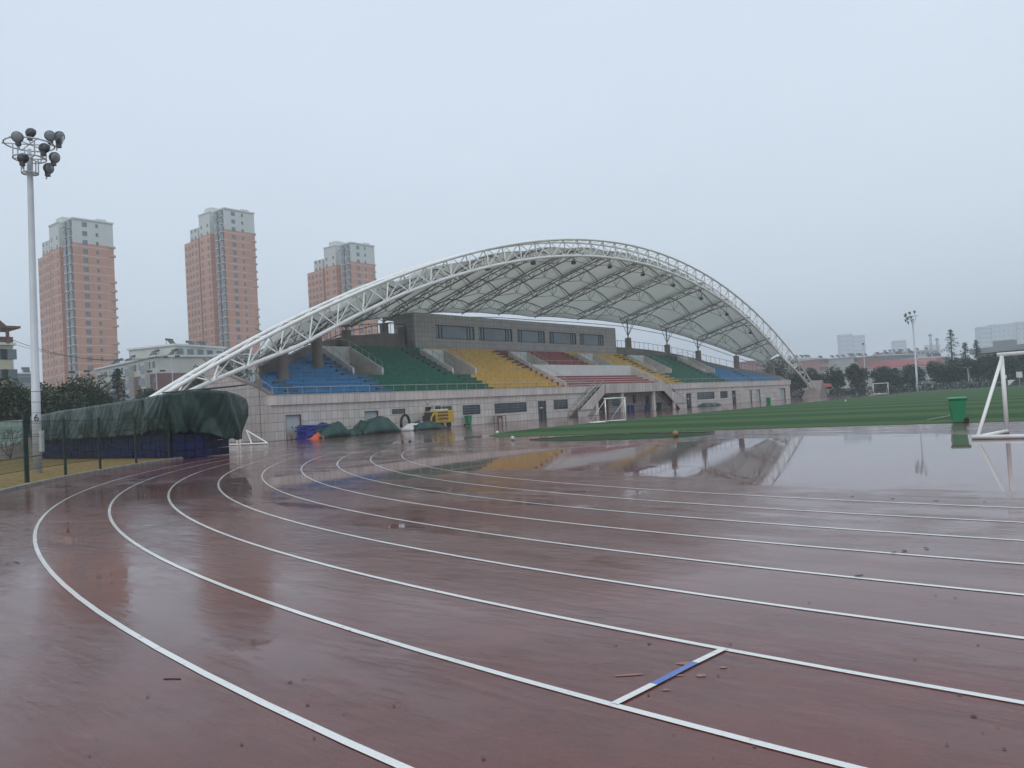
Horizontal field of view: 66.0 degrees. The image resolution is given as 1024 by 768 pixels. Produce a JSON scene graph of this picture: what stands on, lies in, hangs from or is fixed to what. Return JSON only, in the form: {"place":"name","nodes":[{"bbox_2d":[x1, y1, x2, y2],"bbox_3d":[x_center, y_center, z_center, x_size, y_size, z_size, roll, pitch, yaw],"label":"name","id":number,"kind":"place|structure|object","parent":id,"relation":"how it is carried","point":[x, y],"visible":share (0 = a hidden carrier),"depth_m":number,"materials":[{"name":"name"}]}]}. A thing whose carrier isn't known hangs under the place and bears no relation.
{"place":"outdoors","nodes":[
{"label":"outdoors","id":0,"kind":"place"},
{"bbox_2d":[0,458,167,488],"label":"grass verge","id":1,"kind":"object","parent":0,"point":[10,479],"depth_m":37.03,"materials":[{"name":"plant"}]},
{"bbox_2d":[0,427,22,458],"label":"bare shrub","id":2,"kind":"object","parent":1,"relation":"on","point":[13,443],"visible":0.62,"depth_m":54.09,"materials":[{"name":"green plant"}]},
{"bbox_2d":[1,128,64,472],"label":"floodlight pole","id":3,"kind":"object","parent":1,"relation":"on","point":[17,138],"visible":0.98,"depth_m":33.34,"materials":[{"name":"metal"}]},
{"bbox_2d":[171,451,184,457],"bbox_3d":[-17.222,3.649,40.705,0.492,0.385,0.492,-5,-2,39],"label":"plastic crate","id":4,"kind":"object","parent":1,"relation":"on","point":[178,454],"visible":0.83,"depth_m":40.55,"materials":[{"name":"blue plastic"}]},
{"bbox_2d":[171,443,184,450],"bbox_3d":[-17.215,3.237,40.695,0.492,0.385,0.492,-5,-2,39],"label":"plastic crate","id":5,"kind":"object","parent":4,"relation":"on","point":[178,446],"visible":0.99,"depth_m":40.53,"materials":[{"name":"blue plastic"}]},
{"bbox_2d":[171,435,184,442],"bbox_3d":[-17.244,2.829,40.729,0.492,0.385,0.492,-5,-2,39],"label":"plastic crate","id":6,"kind":"object","parent":5,"relation":"on","point":[178,438],"visible":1,"depth_m":40.57,"materials":[{"name":"blue plastic"}]},
{"bbox_2d":[30,390,248,440],"bbox_3d":[-22.999,2.221,48.039,19.211,2.880,6.038,-5,-2,39],"label":"tarpaulin","id":7,"kind":"object","parent":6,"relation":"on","point":[223,415],"visible":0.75,"depth_m":42.41,"materials":[{"name":"green fabric"}]},
{"bbox_2d":[162,385,236,393],"bbox_3d":[-17.547,0.307,44.195,4.744,0.200,0.100,-4,-2,14],"label":"timber pole","id":8,"kind":"object","parent":7,"relation":"on","point":[200,389],"visible":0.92,"depth_m":44.09,"materials":[{"name":"wood"}]},
{"bbox_2d":[13,340,158,360],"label":"overhead cable","id":9,"kind":"object","parent":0,"point":[92,359],"visible":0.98,"depth_m":118.23,"materials":[{"name":"metal"}]},
{"bbox_2d":[126,338,225,359],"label":"apartment block","id":10,"kind":"structure","parent":0,"point":[192,348],"depth_m":180.28,"materials":[{"name":"white paint"}]},
{"bbox_2d":[0,392,1023,767],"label":"track surface","id":11,"kind":"object","parent":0,"point":[80,688],"visible":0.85,"depth_m":6.91,"materials":[{"name":"red rubber"}]},
{"bbox_2d":[0,457,183,493],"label":"kerb","id":12,"kind":"structure","parent":11,"relation":"on","point":[11,488],"depth_m":30.13,"materials":[{"name":"concrete"}]},
{"bbox_2d":[0,413,178,482],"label":"fence","id":13,"kind":"object","parent":12,"relation":"on","point":[26,466],"visible":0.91,"depth_m":30.51,"materials":[{"name":"metal"}]},
{"bbox_2d":[33,393,1023,767],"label":"lane markings","id":14,"kind":"object","parent":11,"relation":"on","point":[345,739],"visible":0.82,"depth_m":6.54,"materials":[{"name":"white paint"}]},
{"bbox_2d":[70,489,1006,758],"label":"leaf litter","id":15,"kind":"object","parent":11,"relation":"on","point":[730,643],"visible":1,"depth_m":5.03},
{"bbox_2d":[529,431,714,439],"bbox_3d":[5.401,2.506,38.834,9.010,0.039,1.726,-4,-2,18],"label":"drain channel","id":16,"kind":"object","parent":11,"relation":"on","point":[620,434],"visible":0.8,"depth_m":39.50,"materials":[{"name":"grey concrete"}]},
{"bbox_2d":[535,433,712,440],"bbox_3d":[5.205,2.462,36.755,8.500,0.001,4.500,-5,-2,39],"label":"turf patch","id":17,"kind":"object","parent":11,"relation":"on","point":[620,437],"visible":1,"depth_m":36.63,"materials":[{"name":"green plant"}]},
{"bbox_2d":[612,683,656,703],"bbox_3d":[0.715,1.805,4.603,0.383,0.001,0.050,-2,-2,-45],"label":"start mark","id":18,"kind":"object","parent":11,"relation":"on","point":[632,694],"visible":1,"depth_m":4.60,"materials":[{"name":"white paint"}]},
{"bbox_2d":[616,662,727,690],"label":"worn patches","id":19,"kind":"object","parent":11,"relation":"on","point":[685,663],"visible":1,"depth_m":4.93,"materials":[{"name":"rubber"}]},
{"bbox_2d":[651,661,696,683],"bbox_3d":[1.016,1.797,4.910,0.050,0.001,0.477,-5,-2,44],"label":"start mark","id":20,"kind":"object","parent":11,"relation":"on","point":[673,673],"visible":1,"depth_m":4.90,"materials":[{"name":"blue paint"}]},
{"bbox_2d":[693,647,727,662],"bbox_3d":[1.313,1.788,5.209,0.366,0.001,0.050,-2,-2,-44],"label":"start mark","id":21,"kind":"object","parent":11,"relation":"on","point":[709,655],"visible":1,"depth_m":5.21,"materials":[{"name":"white paint"}]},
{"bbox_2d":[904,310,918,392],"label":"floodlight pole","id":22,"kind":"object","parent":11,"relation":"on","point":[912,320],"visible":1,"depth_m":143.55,"materials":[{"name":"metal"}]},
{"bbox_2d":[971,351,1023,438],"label":"football goal","id":23,"kind":"object","parent":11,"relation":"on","point":[995,434],"visible":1,"depth_m":24.29,"materials":[{"name":"white paint"}]},
{"bbox_2d":[0,0,1023,389],"label":"sky","id":24,"kind":"structure","parent":0,"point":[840,167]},
{"bbox_2d":[228,388,946,451],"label":"apron","id":25,"kind":"object","parent":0,"point":[234,448],"visible":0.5,"depth_m":73.98,"materials":[{"name":"grey concrete"}]},
{"bbox_2d":[0,375,30,447],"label":"broadleaf tree","id":26,"kind":"object","parent":25,"relation":"on","point":[13,400],"visible":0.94,"depth_m":65.78,"materials":[{"name":"green plant"}]},
{"bbox_2d":[0,437,42,459],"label":"ramp wall","id":27,"kind":"structure","parent":25,"relation":"on","point":[16,451],"depth_m":54.95,"materials":[{"name":"concrete"}]},
{"bbox_2d":[0,420,22,445],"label":"site hoarding","id":28,"kind":"object","parent":27,"relation":"on","point":[7,425],"visible":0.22,"depth_m":58.57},
{"bbox_2d":[229,430,267,445],"bbox_3d":[-19.822,3.519,58.490,4.147,2.000,1.195,-5,-2,39],"label":"training goal","id":29,"kind":"object","parent":25,"relation":"on","point":[251,443],"visible":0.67,"depth_m":58.34,"materials":[{"name":"white paint"}]},
{"bbox_2d":[295,424,329,438],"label":"mat stack","id":30,"kind":"object","parent":25,"relation":"on","point":[304,431],"visible":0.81,"depth_m":65.61,"materials":[{"name":"blue plastic"}]},
{"bbox_2d":[308,421,351,438],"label":"tarpaulin heap","id":31,"kind":"object","parent":25,"relation":"on","point":[337,429],"visible":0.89,"depth_m":66.42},
{"bbox_2d":[353,416,401,434],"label":"tarpaulin heap","id":32,"kind":"object","parent":25,"relation":"on","point":[378,424],"visible":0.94,"depth_m":70.41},
{"bbox_2d":[402,423,417,430],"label":"white cover","id":33,"kind":"object","parent":25,"relation":"on","point":[409,427],"visible":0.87,"depth_m":73.62,"materials":[{"name":"fabric"}]},
{"bbox_2d":[412,420,448,430],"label":"tarpaulin heap","id":34,"kind":"object","parent":25,"relation":"on","point":[425,425],"visible":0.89,"depth_m":74.71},
{"bbox_2d":[422,409,453,426],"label":"compressor trailer","id":35,"kind":"object","parent":25,"relation":"on","point":[443,416],"visible":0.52,"depth_m":77.33,"materials":[{"name":"yellow paint"}]},
{"bbox_2d":[149,238,826,397],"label":"stadium canopy","id":36,"kind":"object","parent":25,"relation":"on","point":[555,282],"visible":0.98,"depth_m":114.34,"materials":[{"name":"white metal"}]},
{"bbox_2d":[203,312,790,441],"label":"grandstand","id":37,"kind":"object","parent":25,"relation":"on","point":[482,370],"visible":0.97,"depth_m":94.40,"materials":[{"name":"grey concrete"}]},
{"bbox_2d":[285,414,301,439],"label":"door","id":38,"kind":"structure","parent":37,"relation":"in","point":[292,421],"depth_m":66.31,"materials":[{"name":"metal"}]},
{"bbox_2d":[365,411,377,420],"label":"door","id":39,"kind":"structure","parent":37,"relation":"in","point":[368,414],"depth_m":73.03,"materials":[{"name":"grey metal"}]},
{"bbox_2d":[435,324,473,339],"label":"window","id":40,"kind":"structure","parent":37,"relation":"in","point":[442,331],"depth_m":100.39,"materials":[{"name":"grey glass"}]},
{"bbox_2d":[462,405,479,414],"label":"window","id":41,"kind":"structure","parent":37,"relation":"in","point":[467,409],"depth_m":83.73,"materials":[{"name":"grey glass"}]},
{"bbox_2d":[478,327,511,341],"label":"window","id":42,"kind":"structure","parent":37,"relation":"in","point":[485,334],"depth_m":106.57,"materials":[{"name":"grey glass"}]},
{"bbox_2d":[494,402,526,413],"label":"window","id":43,"kind":"structure","parent":37,"relation":"in","point":[518,406],"depth_m":88.90,"materials":[{"name":"grey glass"}]},
{"bbox_2d":[516,330,544,342],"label":"window","id":44,"kind":"structure","parent":37,"relation":"in","point":[528,336],"depth_m":112.76,"materials":[{"name":"grey glass"}]},
{"bbox_2d":[538,401,545,418],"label":"door","id":45,"kind":"structure","parent":37,"relation":"in","point":[541,404],"depth_m":93.69,"materials":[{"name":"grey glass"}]},
{"bbox_2d":[553,399,567,409],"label":"window","id":46,"kind":"structure","parent":37,"relation":"in","point":[558,404],"depth_m":96.58,"materials":[{"name":"grey glass"}]},
{"bbox_2d":[549,332,575,344],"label":"window","id":47,"kind":"structure","parent":37,"relation":"in","point":[554,337],"depth_m":118.80,"materials":[{"name":"grey glass"}]},
{"bbox_2d":[579,334,602,345],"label":"window","id":48,"kind":"structure","parent":37,"relation":"in","point":[585,339],"depth_m":125.08,"materials":[{"name":"grey glass"}]},
{"bbox_2d":[697,392,713,399],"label":"window","id":49,"kind":"structure","parent":37,"relation":"in","point":[700,395],"depth_m":128.23,"materials":[{"name":"grey glass"}]},
{"bbox_2d":[762,358,803,391],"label":"broadleaf tree","id":50,"kind":"object","parent":25,"relation":"on","point":[781,372],"visible":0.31,"depth_m":184.04,"materials":[{"name":"green plant"}]},
{"bbox_2d":[787,364,816,395],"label":"broadleaf tree","id":51,"kind":"object","parent":25,"relation":"on","point":[804,385],"visible":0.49,"depth_m":187.31,"materials":[{"name":"green plant"}]},
{"bbox_2d":[490,386,1023,436],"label":"football turf","id":52,"kind":"structure","parent":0,"point":[909,408],"depth_m":52.52,"materials":[{"name":"green plant"}]},
{"bbox_2d":[589,397,626,422],"bbox_3d":[7.824,2.122,64.481,1.017,1.956,4.102,-5,-2,41],"label":"football goal","id":53,"kind":"object","parent":52,"relation":"on","point":[625,419],"visible":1,"depth_m":64.56,"materials":[{"name":"white paint"}]},
{"bbox_2d":[947,397,968,421],"bbox_3d":[18.426,1.066,32.540,0.740,1.060,0.615,-4,-2,27],"label":"wheelie bin","id":54,"kind":"object","parent":52,"relation":"on","point":[957,406],"visible":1,"depth_m":32.34,"materials":[{"name":"green plastic"}]},
{"bbox_2d":[828,353,867,388],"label":"apartment row","id":55,"kind":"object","parent":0,"point":[842,363],"visible":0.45,"depth_m":385.25,"materials":[{"name":"white paint"}]},
{"bbox_2d":[791,381,1023,395],"bbox_3d":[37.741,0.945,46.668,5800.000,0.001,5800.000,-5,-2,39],"label":"ground","id":56,"kind":"structure","parent":0,"point":[956,389],"depth_m":175.72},
{"bbox_2d":[0,321,20,446],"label":"white house","id":57,"kind":"structure","parent":56,"relation":"on","point":[8,353],"depth_m":121.56,"materials":[{"name":"paint"}]},
{"bbox_2d":[7,349,16,359],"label":"window","id":58,"kind":"structure","parent":57,"relation":"in","point":[11,353],"depth_m":122.14,"materials":[{"name":"grey glass"}]},
{"bbox_2d":[8,369,17,379],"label":"window","id":59,"kind":"structure","parent":57,"relation":"in","point":[13,373],"depth_m":122.02,"materials":[{"name":"grey glass"}]},
{"bbox_2d":[0,379,31,432],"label":"broadleaf tree","id":60,"kind":"object","parent":56,"relation":"on","point":[30,415],"visible":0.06,"depth_m":69.98,"materials":[{"name":"green plant"}]},
{"bbox_2d":[15,367,30,437],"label":"grey house","id":61,"kind":"structure","parent":56,"relation":"on","point":[24,377],"depth_m":212.54,"materials":[{"name":"white paint"}]},
{"bbox_2d":[24,385,57,437],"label":"broadleaf tree","id":62,"kind":"object","parent":56,"relation":"on","point":[43,399],"visible":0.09,"depth_m":75.72,"materials":[{"name":"green plant"}]},
{"bbox_2d":[30,379,77,412],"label":"broadleaf tree","id":63,"kind":"object","parent":56,"relation":"on","point":[49,387],"visible":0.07,"depth_m":77.85,"materials":[{"name":"green plant"}]},
{"bbox_2d":[41,386,90,413],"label":"broadleaf tree","id":64,"kind":"object","parent":56,"relation":"on","point":[61,402],"visible":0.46,"depth_m":73.20,"materials":[{"name":"green plant"}]},
{"bbox_2d":[38,217,120,395],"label":"apartment tower","id":65,"kind":"structure","parent":56,"relation":"on","point":[77,294],"depth_m":256.98,"materials":[{"name":"brick"}]},
{"bbox_2d":[55,373,112,405],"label":"broadleaf tree","id":66,"kind":"object","parent":56,"relation":"on","point":[94,399],"visible":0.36,"depth_m":78.95,"materials":[{"name":"green plant"}]},
{"bbox_2d":[107,368,130,401],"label":"conifer tree","id":67,"kind":"object","parent":56,"relation":"on","point":[116,376],"visible":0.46,"depth_m":104.97,"materials":[{"name":"green plant"}]},
{"bbox_2d":[132,388,157,399],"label":"broadleaf tree","id":68,"kind":"object","parent":56,"relation":"on","point":[148,392],"visible":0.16,"depth_m":97.72,"materials":[{"name":"green plant"}]},
{"bbox_2d":[94,349,214,400],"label":"apartment block","id":69,"kind":"structure","parent":56,"relation":"on","point":[137,375],"depth_m":168.23,"materials":[{"name":"white paint"}]},
{"bbox_2d":[124,366,134,399],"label":"bay window","id":70,"kind":"structure","parent":69,"relation":"in","point":[130,378],"depth_m":172.24,"materials":[{"name":"white paint"}]},
{"bbox_2d":[140,362,150,390],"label":"bay window","id":71,"kind":"structure","parent":69,"relation":"in","point":[146,375],"depth_m":165.52,"materials":[{"name":"white paint"}]},
{"bbox_2d":[188,363,236,388],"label":"broadleaf tree","id":72,"kind":"object","parent":56,"relation":"on","point":[198,381],"visible":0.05,"depth_m":117.52,"materials":[{"name":"green plant"}]},
{"bbox_2d":[184,207,261,353],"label":"apartment tower","id":73,"kind":"structure","parent":56,"relation":"on","point":[221,264],"depth_m":298.70,"materials":[{"name":"brick"}]},
{"bbox_2d":[219,351,251,380],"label":"broadleaf tree","id":74,"kind":"object","parent":56,"relation":"on","point":[240,373],"visible":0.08,"depth_m":125.47,"materials":[{"name":"green plant"}]},
{"bbox_2d":[210,347,262,382],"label":"apartment block","id":75,"kind":"structure","parent":56,"relation":"on","point":[247,353],"depth_m":187.74,"materials":[{"name":"white paint"}]},
{"bbox_2d":[307,241,378,340],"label":"apartment tower","id":76,"kind":"structure","parent":56,"relation":"on","point":[340,268],"depth_m":330.20,"materials":[{"name":"brick"}]},
{"bbox_2d":[733,357,780,372],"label":"apartment row","id":77,"kind":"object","parent":56,"relation":"on","point":[746,366],"visible":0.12,"depth_m":403.22,"materials":[{"name":"white paint"}]},
{"bbox_2d":[778,355,819,392],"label":"apartment row","id":78,"kind":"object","parent":56,"relation":"on","point":[801,358],"visible":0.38,"depth_m":403.37,"materials":[{"name":"white paint"}]},
{"bbox_2d":[799,355,844,389],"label":"apartment row","id":79,"kind":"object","parent":56,"relation":"on","point":[820,364],"visible":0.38,"depth_m":392.49,"materials":[{"name":"white paint"}]},
{"bbox_2d":[822,364,845,389],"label":"broadleaf tree","id":80,"kind":"object","parent":56,"relation":"on","point":[836,379],"visible":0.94,"depth_m":180.50,"materials":[{"name":"green plant"}]},
{"bbox_2d":[837,334,853,356],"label":"tower","id":81,"kind":"structure","parent":56,"relation":"on","point":[845,344],"depth_m":1401.73,"materials":[{"name":"white paint"}]},
{"bbox_2d":[843,363,871,391],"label":"broadleaf tree","id":82,"kind":"object","parent":56,"relation":"on","point":[856,376],"visible":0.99,"depth_m":179.30,"materials":[{"name":"green plant"}]},
{"bbox_2d":[853,335,865,355],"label":"tower","id":83,"kind":"structure","parent":56,"relation":"on","point":[858,340],"depth_m":1401.61,"materials":[{"name":"white paint"}]},
{"bbox_2d":[870,365,892,390],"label":"broadleaf tree","id":84,"kind":"object","parent":56,"relation":"on","point":[883,375],"visible":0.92,"depth_m":182.77,"materials":[{"name":"green plant"}]},
{"bbox_2d":[856,351,917,386],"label":"apartment row","id":85,"kind":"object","parent":56,"relation":"on","point":[876,359],"visible":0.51,"depth_m":375.22,"materials":[{"name":"white paint"}]},
{"bbox_2d":[886,367,906,391],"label":"broadleaf tree","id":86,"kind":"object","parent":56,"relation":"on","point":[897,379],"visible":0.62,"depth_m":184.91,"materials":[{"name":"green plant"}]},
{"bbox_2d":[891,340,906,351],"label":"tower","id":87,"kind":"structure","parent":56,"relation":"on","point":[898,344],"depth_m":1501.59,"materials":[{"name":"white paint"}]},
{"bbox_2d":[862,357,945,390],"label":"hall","id":88,"kind":"structure","parent":56,"relation":"on","point":[900,364],"depth_m":243.48,"materials":[{"name":"white paint"}]},
{"bbox_2d":[873,347,938,357],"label":"apartment row","id":89,"kind":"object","parent":56,"relation":"on","point":[922,353],"visible":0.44,"depth_m":520.38,"materials":[{"name":"white paint"}]},
{"bbox_2d":[791,378,1023,397],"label":"hedge","id":90,"kind":"object","parent":56,"relation":"on","point":[927,386],"visible":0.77,"depth_m":170.75,"materials":[{"name":"green plant"}]},
{"bbox_2d":[902,363,927,389],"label":"broadleaf tree","id":91,"kind":"object","parent":56,"relation":"on","point":[909,371],"visible":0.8,"depth_m":185.00,"materials":[{"name":"green plant"}]},
{"bbox_2d":[901,353,949,360],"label":"apartment row","id":92,"kind":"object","parent":56,"relation":"on","point":[936,355],"visible":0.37,"depth_m":350.17,"materials":[{"name":"white paint"}]},
{"bbox_2d":[925,360,951,382],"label":"broadleaf tree","id":93,"kind":"object","parent":56,"relation":"on","point":[934,371],"visible":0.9,"depth_m":187.26,"materials":[{"name":"green plant"}]},
{"bbox_2d":[939,356,962,382],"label":"broadleaf tree","id":94,"kind":"object","parent":56,"relation":"on","point":[949,366],"visible":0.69,"depth_m":185.31,"materials":[{"name":"green plant"}]},
{"bbox_2d":[940,329,970,379],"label":"conifer tree","id":95,"kind":"object","parent":56,"relation":"on","point":[950,348],"visible":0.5,"depth_m":196.02,"materials":[{"name":"green plant"}]},
{"bbox_2d":[959,342,970,379],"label":"conifer tree","id":96,"kind":"object","parent":56,"relation":"on","point":[964,345],"visible":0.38,"depth_m":197.95,"materials":[{"name":"green plant"}]},
{"bbox_2d":[952,356,986,381],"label":"broadleaf tree","id":97,"kind":"object","parent":56,"relation":"on","point":[963,372],"visible":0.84,"depth_m":181.84,"materials":[{"name":"green plant"}]},
{"bbox_2d":[971,340,986,384],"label":"conifer tree","id":98,"kind":"object","parent":56,"relation":"on","point":[976,355],"visible":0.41,"depth_m":197.93,"materials":[{"name":"green plant"}]},
{"bbox_2d":[975,326,991,347],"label":"tower","id":99,"kind":"structure","parent":56,"relation":"on","point":[983,338],"depth_m":1251.62,"materials":[{"name":"white paint"}]},
{"bbox_2d":[969,353,1009,383],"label":"broadleaf tree","id":100,"kind":"object","parent":56,"relation":"on","point":[991,363],"visible":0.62,"depth_m":178.30,"materials":[{"name":"green plant"}]},
{"bbox_2d":[969,339,1023,384],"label":"sports hall","id":101,"kind":"structure","parent":56,"relation":"on","point":[1001,346],"depth_m":258.36,"materials":[{"name":"white paint"}]},
{"bbox_2d":[986,323,1016,346],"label":"tower","id":102,"kind":"structure","parent":56,"relation":"on","point":[999,332],"depth_m":1251.60,"materials":[{"name":"white paint"}]},
{"bbox_2d":[987,353,1023,385],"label":"broadleaf tree","id":103,"kind":"object","parent":56,"relation":"on","point":[1010,358],"visible":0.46,"depth_m":176.75,"materials":[{"name":"green plant"}]},
{"bbox_2d":[1004,355,1023,382],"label":"broadleaf tree","id":104,"kind":"object","parent":56,"relation":"on","point":[1021,367],"visible":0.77,"depth_m":174.78,"materials":[{"name":"green plant"}]},
{"bbox_2d":[1010,322,1023,343],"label":"tower","id":105,"kind":"structure","parent":56,"relation":"on","point":[1020,332],"depth_m":1251.61,"materials":[{"name":"white paint"}]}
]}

